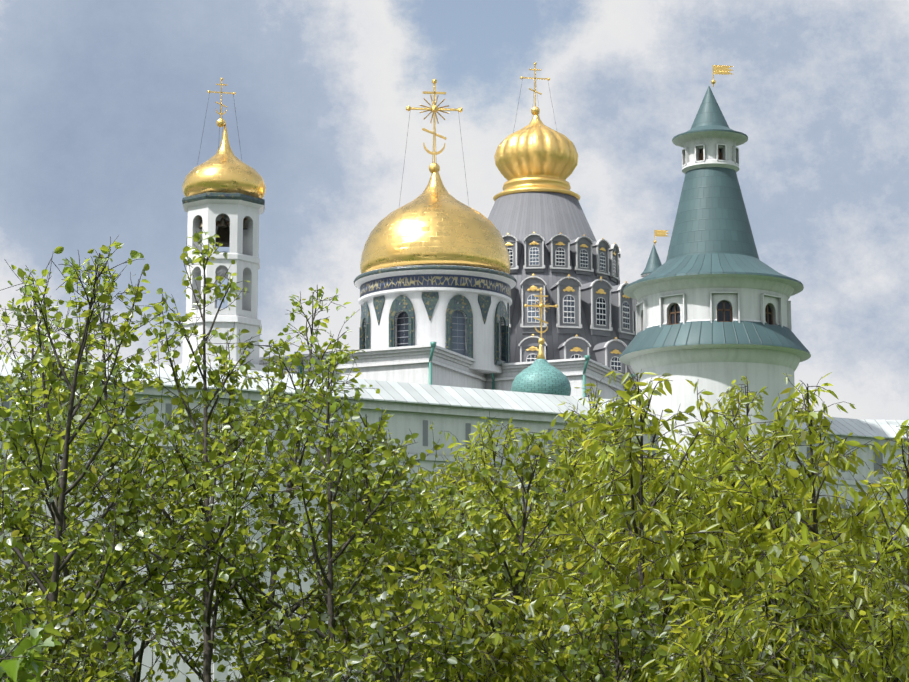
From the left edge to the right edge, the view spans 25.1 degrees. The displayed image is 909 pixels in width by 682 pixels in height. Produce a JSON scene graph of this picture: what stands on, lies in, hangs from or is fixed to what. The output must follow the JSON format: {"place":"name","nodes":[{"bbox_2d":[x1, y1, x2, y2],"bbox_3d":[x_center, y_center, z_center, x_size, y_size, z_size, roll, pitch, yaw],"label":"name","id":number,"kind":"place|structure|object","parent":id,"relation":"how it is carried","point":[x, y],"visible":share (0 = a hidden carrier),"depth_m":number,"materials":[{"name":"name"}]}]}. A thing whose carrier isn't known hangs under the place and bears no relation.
{"place":"outdoors","nodes":[
{"label":"outdoors","id":0,"kind":"place"},
{"bbox_2d":[0,355,249,681],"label":"monastery wall","id":1,"kind":"structure","parent":0,"point":[166,371],"depth_m":92.20,"materials":[{"name":"white paint"}]},
{"bbox_2d":[176,192,264,370],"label":"bell tower","id":2,"kind":"structure","parent":0,"point":[212,208],"depth_m":149.34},
{"bbox_2d":[216,224,229,246],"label":"bell","id":3,"kind":"object","parent":2,"relation":"attached to","point":[224,235],"visible":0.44,"depth_m":151.37,"materials":[{"name":"brown metal"}]},
{"bbox_2d":[218,218,227,227],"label":"bell","id":4,"kind":"object","parent":2,"relation":"attached to","point":[222,224],"visible":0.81,"depth_m":149.73,"materials":[{"name":"brown metal"}]},
{"bbox_2d":[199,215,247,225],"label":"bells","id":5,"kind":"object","parent":2,"relation":"attached to","point":[218,222],"depth_m":151.45,"materials":[{"name":"brown metal"}]},
{"bbox_2d":[182,124,265,198],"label":"onion dome","id":6,"kind":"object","parent":2,"relation":"on","point":[224,168],"visible":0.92,"depth_m":150.14,"materials":[{"name":"gold metal"}]},
{"bbox_2d":[197,78,241,164],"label":"cross","id":7,"kind":"object","parent":6,"relation":"on","point":[220,122],"visible":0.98,"depth_m":153.19,"materials":[{"name":"gold metal"}]},
{"bbox_2d":[0,0,908,419],"label":"sky","id":8,"kind":"structure","parent":0,"point":[103,103],"materials":[{"name":"blue"}]},
{"bbox_2d":[511,359,570,395],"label":"onion dome","id":9,"kind":"structure","parent":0,"point":[542,376],"depth_m":129.34,"materials":[{"name":"teal metal"}]},
{"bbox_2d":[536,344,544,358],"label":"cross pedestal","id":10,"kind":"object","parent":9,"relation":"on","point":[540,355],"visible":0.77,"depth_m":130.93,"materials":[{"name":"gold metal"}]},
{"bbox_2d":[524,288,557,343],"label":"cross","id":11,"kind":"object","parent":9,"relation":"on","point":[541,340],"visible":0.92,"depth_m":131.46,"materials":[{"name":"gold metal"}]},
{"bbox_2d":[641,244,661,276],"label":"spire","id":12,"kind":"structure","parent":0,"point":[653,263],"depth_m":206.79,"materials":[{"name":"teal metal"}]},
{"bbox_2d":[653,230,669,243],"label":"flag","id":13,"kind":"object","parent":12,"relation":"attached to","point":[659,233],"visible":1,"depth_m":207.88,"materials":[{"name":"gold metal"}]},
{"bbox_2d":[860,419,908,610],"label":"monastery wall","id":14,"kind":"structure","parent":0,"point":[888,429],"depth_m":115.38,"materials":[{"name":"white paint"}]},
{"label":"ground","id":15,"kind":"structure","parent":0,"visible":0},
{"bbox_2d":[0,607,64,681],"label":"bush","id":16,"kind":"object","parent":15,"relation":"on","point":[22,662],"visible":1,"depth_m":9.92,"materials":[{"name":"green leaf"},{"name":"bark"}]},
{"bbox_2d":[1,604,138,681],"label":"shrub","id":17,"kind":"object","parent":15,"relation":"on","point":[60,673],"visible":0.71,"depth_m":15.49,"materials":[{"name":"green plant"}]},
{"bbox_2d":[0,270,170,680],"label":"tree","id":18,"kind":"object","parent":15,"relation":"on","point":[11,394],"visible":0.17,"depth_m":23.15,"materials":[{"name":"green plant"}]},
{"bbox_2d":[0,235,235,681],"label":"tree","id":19,"kind":"object","parent":15,"relation":"on","point":[109,550],"visible":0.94,"depth_m":18.15,"materials":[{"name":"green plant"}]},
{"bbox_2d":[0,283,253,681],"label":"tree","id":20,"kind":"object","parent":15,"relation":"on","point":[9,576],"visible":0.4,"depth_m":21.25,"materials":[{"name":"green plant"}]},
{"bbox_2d":[2,249,307,681],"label":"tree","id":21,"kind":"object","parent":15,"relation":"on","point":[167,593],"visible":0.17,"depth_m":24.23,"materials":[{"name":"green plant"}]},
{"bbox_2d":[8,230,359,681],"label":"tree","id":22,"kind":"object","parent":15,"relation":"on","point":[233,494],"visible":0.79,"depth_m":21.33,"materials":[{"name":"green plant"}]},
{"bbox_2d":[63,285,432,681],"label":"tree","id":23,"kind":"object","parent":15,"relation":"on","point":[294,452],"visible":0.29,"depth_m":22.84,"materials":[{"name":"green plant"}]},
{"bbox_2d":[219,605,382,681],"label":"shrub","id":24,"kind":"object","parent":15,"relation":"on","point":[300,638],"visible":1,"depth_m":15.61,"materials":[{"name":"green plant"}]},
{"bbox_2d":[169,351,501,681],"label":"tree","id":25,"kind":"object","parent":15,"relation":"on","point":[328,447],"visible":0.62,"depth_m":19.79,"materials":[{"name":"green plant"}]},
{"bbox_2d":[302,470,403,639],"bbox_3d":[-0.631,4.443,33.457,3.823,4.968,5.771,0,-9,1],"label":"tree","id":26,"kind":"object","parent":15,"relation":"on","point":[351,559],"depth_m":33.42,"materials":[{"name":"green plant"}]},
{"bbox_2d":[217,396,506,681],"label":"tree","id":27,"kind":"object","parent":15,"relation":"on","point":[288,594],"visible":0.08,"depth_m":23.76,"materials":[{"name":"green plant"}]},
{"bbox_2d":[281,409,497,681],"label":"tree","id":28,"kind":"object","parent":15,"relation":"on","point":[342,567],"visible":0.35,"depth_m":21.45,"materials":[{"name":"green plant"}]},
{"bbox_2d":[326,563,491,681],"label":"shrub","id":29,"kind":"object","parent":15,"relation":"on","point":[386,613],"visible":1,"depth_m":14.80,"materials":[{"name":"green plant"}]},
{"bbox_2d":[344,547,560,681],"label":"shrub","id":30,"kind":"object","parent":15,"relation":"on","point":[501,658],"visible":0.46,"depth_m":17.01,"materials":[{"name":"green plant"}]},
{"bbox_2d":[383,451,550,679],"bbox_3d":[0.264,4.172,30.034,3.519,4.899,4.818,2,-9,-13],"label":"tree","id":31,"kind":"object","parent":15,"relation":"on","point":[454,452],"visible":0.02,"depth_m":29.00,"materials":[{"name":"green plant"}]},
{"bbox_2d":[351,427,603,681],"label":"tree","id":32,"kind":"object","parent":15,"relation":"on","point":[478,555],"visible":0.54,"depth_m":20.69,"materials":[{"name":"green plant"}]},
{"bbox_2d":[417,411,585,681],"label":"tree","id":33,"kind":"object","parent":15,"relation":"on","point":[484,460],"visible":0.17,"depth_m":27.95,"materials":[{"name":"green plant"}]},
{"bbox_2d":[336,421,668,681],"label":"tree","id":34,"kind":"object","parent":15,"relation":"on","point":[539,512],"visible":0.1,"depth_m":25.79,"materials":[{"name":"green plant"}]},
{"bbox_2d":[207,367,887,681],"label":"monastery wall","id":35,"kind":"structure","parent":15,"relation":"on","point":[457,412],"depth_m":100.49,"materials":[{"name":"white paint"}]},
{"bbox_2d":[390,411,740,681],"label":"tree","id":36,"kind":"object","parent":15,"relation":"on","point":[567,487],"visible":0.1,"depth_m":23.41,"materials":[{"name":"green plant"}]},
{"bbox_2d":[512,570,698,681],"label":"shrub","id":37,"kind":"object","parent":15,"relation":"on","point":[611,621],"visible":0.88,"depth_m":15.77,"materials":[{"name":"green plant"}]},
{"bbox_2d":[501,449,709,566],"bbox_3d":[2.332,3.936,29.873,4.688,4.886,3.938,4,-10,-27],"label":"tree","id":38,"kind":"object","parent":15,"relation":"on","point":[561,485],"depth_m":29.93,"materials":[{"name":"green plant"}]},
{"bbox_2d":[522,381,756,676],"bbox_3d":[2.857,3.191,26.797,4.283,5.467,3.425,7,-11,-38],"label":"tree","id":39,"kind":"object","parent":15,"relation":"on","point":[565,430],"visible":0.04,"depth_m":27.17,"materials":[{"name":"green plant"}]},
{"bbox_2d":[485,369,824,681],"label":"tree","id":40,"kind":"object","parent":15,"relation":"on","point":[674,565],"visible":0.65,"depth_m":18.95,"materials":[{"name":"green plant"}]},
{"bbox_2d":[619,86,810,537],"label":"tower wall","id":41,"kind":"structure","parent":15,"relation":"on","point":[712,246],"depth_m":107.06,"materials":[{"name":"white paint"}]},
{"bbox_2d":[636,300,647,334],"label":"window frame","id":42,"kind":"structure","parent":41,"relation":"attached to","point":[645,316],"depth_m":108.99,"materials":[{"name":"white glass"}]},
{"bbox_2d":[659,293,685,326],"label":"window frame","id":43,"kind":"structure","parent":41,"relation":"attached to","point":[674,314],"depth_m":107.46,"materials":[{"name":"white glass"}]},
{"bbox_2d":[682,147,688,166],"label":"lantern window","id":44,"kind":"structure","parent":41,"relation":"attached to","point":[685,150],"depth_m":111.11,"materials":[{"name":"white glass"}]},
{"bbox_2d":[695,144,705,161],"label":"lantern window","id":45,"kind":"structure","parent":41,"relation":"attached to","point":[702,155],"depth_m":110.43,"materials":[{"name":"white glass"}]},
{"bbox_2d":[715,143,726,161],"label":"lantern window","id":46,"kind":"structure","parent":41,"relation":"attached to","point":[718,154],"depth_m":110.30,"materials":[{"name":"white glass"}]},
{"bbox_2d":[711,65,732,86],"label":"weather vane","id":47,"kind":"object","parent":41,"relation":"on","point":[721,69],"visible":1,"depth_m":112.44,"materials":[{"name":"gold metal"}]},
{"bbox_2d":[710,292,739,322],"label":"window frame","id":48,"kind":"structure","parent":41,"relation":"attached to","point":[724,311],"depth_m":106.56,"materials":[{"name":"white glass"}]},
{"bbox_2d":[732,146,738,165],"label":"lantern window","id":49,"kind":"structure","parent":41,"relation":"attached to","point":[735,154],"depth_m":110.81,"materials":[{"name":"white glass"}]},
{"bbox_2d":[760,293,782,327],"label":"window frame","id":50,"kind":"structure","parent":41,"relation":"attached to","point":[768,315],"depth_m":107.56,"materials":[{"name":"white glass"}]},
{"bbox_2d":[787,301,791,330],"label":"window frame","id":51,"kind":"structure","parent":41,"relation":"attached to","point":[789,325],"depth_m":108.98,"materials":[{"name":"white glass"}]},
{"bbox_2d":[535,372,908,681],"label":"tree","id":52,"kind":"object","parent":15,"relation":"on","point":[796,554],"visible":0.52,"depth_m":18.46,"materials":[{"name":"green plant"}]},
{"bbox_2d":[546,385,906,681],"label":"tree","id":53,"kind":"object","parent":15,"relation":"on","point":[684,498],"visible":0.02,"depth_m":22.82,"materials":[{"name":"green plant"}]},
{"bbox_2d":[639,560,855,681],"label":"shrub","id":54,"kind":"object","parent":15,"relation":"on","point":[702,658],"visible":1,"depth_m":14.83,"materials":[{"name":"green plant"}]},
{"bbox_2d":[655,376,906,600],"bbox_3d":[4.526,3.204,26.968,4.488,5.456,4.176,5,-10,-29],"label":"tree","id":55,"kind":"object","parent":15,"relation":"on","point":[756,401],"visible":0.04,"depth_m":27.05,"materials":[{"name":"green plant"}]},
{"bbox_2d":[679,466,902,567],"bbox_3d":[4.693,4.249,32.502,3.548,5.064,4.053,-8,-12,41],"label":"tree","id":56,"kind":"object","parent":15,"relation":"on","point":[804,513],"depth_m":32.67,"materials":[{"name":"green plant"}]},
{"bbox_2d":[731,534,863,681],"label":"shrub","id":57,"kind":"object","parent":15,"relation":"on","point":[795,609],"visible":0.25,"depth_m":17.39,"materials":[{"name":"green plant"}]},
{"bbox_2d":[725,491,907,678],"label":"tree","id":58,"kind":"object","parent":15,"relation":"on","point":[821,528],"visible":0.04,"depth_m":21.05,"materials":[{"name":"green plant"}]},
{"bbox_2d":[750,499,907,673],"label":"tree","id":59,"kind":"object","parent":15,"relation":"on","point":[855,560],"depth_m":24.01,"materials":[{"name":"green plant"}]},
{"bbox_2d":[777,545,908,681],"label":"shrub","id":60,"kind":"object","parent":15,"relation":"on","point":[866,624],"visible":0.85,"depth_m":17.15,"materials":[{"name":"green plant"}]},
{"bbox_2d":[813,419,908,681],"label":"tree","id":61,"kind":"object","parent":15,"relation":"on","point":[903,430],"visible":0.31,"depth_m":18.66,"materials":[{"name":"green plant"}]},
{"bbox_2d":[886,486,907,640],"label":"tree","id":62,"kind":"object","parent":15,"relation":"on","point":[905,499],"visible":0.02,"depth_m":30.90,"materials":[{"name":"green plant"}]},
{"label":"courtyard paving","id":63,"kind":"structure","parent":0,"visible":0},
{"bbox_2d":[259,344,635,400],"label":"church building","id":64,"kind":"structure","parent":63,"relation":"on","point":[406,364],"depth_m":153.25,"materials":[{"name":"white paint"}]},
{"bbox_2d":[428,342,436,384],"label":"downpipe","id":65,"kind":"object","parent":64,"relation":"attached to","point":[433,345],"visible":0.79,"depth_m":148.80,"materials":[{"name":"teal metal"}]},
{"bbox_2d":[354,265,515,374],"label":"drum","id":66,"kind":"object","parent":64,"relation":"on","point":[427,331],"visible":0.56,"depth_m":157.09,"materials":[{"name":"white paint"}]},
{"bbox_2d":[359,303,370,349],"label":"drum window","id":67,"kind":"structure","parent":66,"relation":"attached to","point":[365,315],"depth_m":159.88,"materials":[{"name":"tile"}]},
{"bbox_2d":[373,296,384,324],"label":"decorative tile panel","id":68,"kind":"object","parent":66,"relation":"attached to","point":[378,302],"visible":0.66,"depth_m":158.09,"materials":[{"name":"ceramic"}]},
{"bbox_2d":[389,295,414,346],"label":"drum window","id":69,"kind":"structure","parent":66,"relation":"attached to","point":[405,327],"depth_m":156.80,"materials":[{"name":"ceramic"}]},
{"bbox_2d":[422,292,438,319],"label":"decorative tile panel","id":70,"kind":"object","parent":66,"relation":"attached to","point":[430,299],"visible":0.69,"depth_m":156.25,"materials":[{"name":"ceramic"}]},
{"bbox_2d":[360,171,510,273],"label":"onion dome","id":71,"kind":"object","parent":66,"relation":"on","point":[425,227],"visible":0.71,"depth_m":158.32,"materials":[{"name":"gold metal"}]},
{"bbox_2d":[399,79,468,204],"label":"cross","id":72,"kind":"object","parent":71,"relation":"on","point":[433,165],"visible":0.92,"depth_m":164.31,"materials":[{"name":"gold metal"}]},
{"bbox_2d":[360,274,510,297],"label":"decorative frieze","id":73,"kind":"object","parent":66,"relation":"attached to","point":[431,280],"visible":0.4,"depth_m":157.06,"materials":[{"name":"tile"}]},
{"bbox_2d":[354,265,516,288],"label":"cornice","id":74,"kind":"structure","parent":66,"relation":"attached to","point":[435,267],"depth_m":156.76,"materials":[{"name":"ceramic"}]},
{"bbox_2d":[445,295,472,361],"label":"drum window","id":75,"kind":"structure","parent":66,"relation":"attached to","point":[455,331],"depth_m":156.49,"materials":[{"name":"ceramic"}]},
{"bbox_2d":[478,295,490,323],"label":"decorative tile panel","id":76,"kind":"object","parent":66,"relation":"attached to","point":[484,301],"visible":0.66,"depth_m":157.63,"materials":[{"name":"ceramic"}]},
{"bbox_2d":[494,301,508,365],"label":"drum window","id":77,"kind":"structure","parent":66,"relation":"attached to","point":[501,309],"depth_m":159.40,"materials":[{"name":"ceramic"}]},
{"bbox_2d":[507,303,508,325],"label":"drum pendant","id":78,"kind":"object","parent":66,"relation":"attached to","point":[508,312],"visible":0.26,"depth_m":161.14,"materials":[{"name":"ceramic"}]},
{"bbox_2d":[509,332,509,362],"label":"drum window","id":79,"kind":"structure","parent":66,"relation":"attached to","point":[509,347],"depth_m":162.66,"materials":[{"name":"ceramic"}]},
{"bbox_2d":[491,373,494,389],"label":"downpipe","id":80,"kind":"object","parent":64,"relation":"attached to","point":[493,381],"visible":0.23,"depth_m":159.00,"materials":[{"name":"teal metal"}]},
{"bbox_2d":[488,192,633,375],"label":"church rotunda","id":81,"kind":"structure","parent":64,"relation":"on","point":[546,216],"depth_m":183.11,"materials":[{"name":"grey metal"}]},
{"bbox_2d":[493,114,580,200],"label":"onion dome","id":82,"kind":"structure","parent":81,"relation":"on","point":[532,156],"depth_m":186.54,"materials":[{"name":"gold metal"}]},
{"bbox_2d":[513,62,556,132],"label":"cross","id":83,"kind":"object","parent":82,"relation":"on","point":[535,110],"visible":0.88,"depth_m":190.34,"materials":[{"name":"gold metal"}]},
{"bbox_2d":[582,355,589,396],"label":"downpipe","id":84,"kind":"object","parent":64,"relation":"attached to","point":[587,358],"visible":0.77,"depth_m":155.46,"materials":[{"name":"teal metal"}]},
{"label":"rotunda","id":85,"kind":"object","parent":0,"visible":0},
{"bbox_2d":[502,233,522,272],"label":"dormer","id":86,"kind":"object","parent":85,"relation":"on","point":[514,244],"visible":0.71,"depth_m":180.96,"materials":[{"name":"grey"}]},
{"bbox_2d":[509,286,517,331],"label":"dormer","id":87,"kind":"object","parent":85,"relation":"on","point":[513,297],"visible":0.02,"depth_m":178.37,"materials":[{"name":"grey"}]},
{"bbox_2d":[518,334,546,361],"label":"dormer","id":88,"kind":"object","parent":85,"relation":"on","point":[529,347],"visible":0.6,"depth_m":174.57,"materials":[{"name":"grey"}]},
{"bbox_2d":[520,273,546,333],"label":"dormer","id":89,"kind":"object","parent":85,"relation":"on","point":[531,285],"visible":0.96,"depth_m":177.30,"materials":[{"name":"grey"}]},
{"bbox_2d":[523,232,544,272],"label":"dormer","id":90,"kind":"object","parent":85,"relation":"on","point":[534,242],"visible":0.98,"depth_m":180.48,"materials":[{"name":"grey"}]},
{"bbox_2d":[546,232,570,272],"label":"dormer","id":91,"kind":"object","parent":85,"relation":"on","point":[558,246],"visible":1,"depth_m":180.70,"materials":[{"name":"grey"}]},
{"bbox_2d":[550,274,581,333],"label":"dormer","id":92,"kind":"object","parent":85,"relation":"on","point":[566,294],"visible":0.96,"depth_m":177.55,"materials":[{"name":"grey"}]},
{"bbox_2d":[558,334,590,358],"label":"dormer","id":93,"kind":"object","parent":85,"relation":"on","point":[576,346],"visible":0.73,"depth_m":174.91,"materials":[{"name":"grey"}]},
{"bbox_2d":[570,235,593,274],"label":"dormer","id":94,"kind":"object","parent":85,"relation":"on","point":[581,252],"visible":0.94,"depth_m":181.57,"materials":[{"name":"grey"}]},
{"bbox_2d":[580,277,612,336],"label":"dormer","id":95,"kind":"object","parent":85,"relation":"on","point":[596,299],"visible":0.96,"depth_m":178.75,"materials":[{"name":"grey"}]},
{"bbox_2d":[592,238,610,278],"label":"dormer","id":96,"kind":"object","parent":85,"relation":"on","point":[600,257],"visible":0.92,"depth_m":182.93,"materials":[{"name":"grey"}]},
{"bbox_2d":[593,337,626,373],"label":"dormer","id":97,"kind":"object","parent":85,"relation":"on","point":[608,353],"visible":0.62,"depth_m":176.28,"materials":[{"name":"grey"}]},
{"bbox_2d":[608,242,619,282],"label":"dormer","id":98,"kind":"object","parent":85,"relation":"on","point":[614,251],"visible":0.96,"depth_m":184.83,"materials":[{"name":"grey"}]},
{"bbox_2d":[616,249,620,284],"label":"dormer","id":99,"kind":"object","parent":85,"relation":"on","point":[618,281],"visible":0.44,"depth_m":186.49,"materials":[{"name":"grey paint"}]},
{"bbox_2d":[611,281,634,340],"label":"dormer","id":100,"kind":"object","parent":85,"relation":"on","point":[622,312],"visible":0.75,"depth_m":180.46,"materials":[{"name":"grey"}]},
{"bbox_2d":[633,299,637,336],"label":"dormer","id":101,"kind":"object","parent":85,"relation":"on","point":[635,302],"depth_m":182.55,"materials":[{"name":"grey"}]}
]}

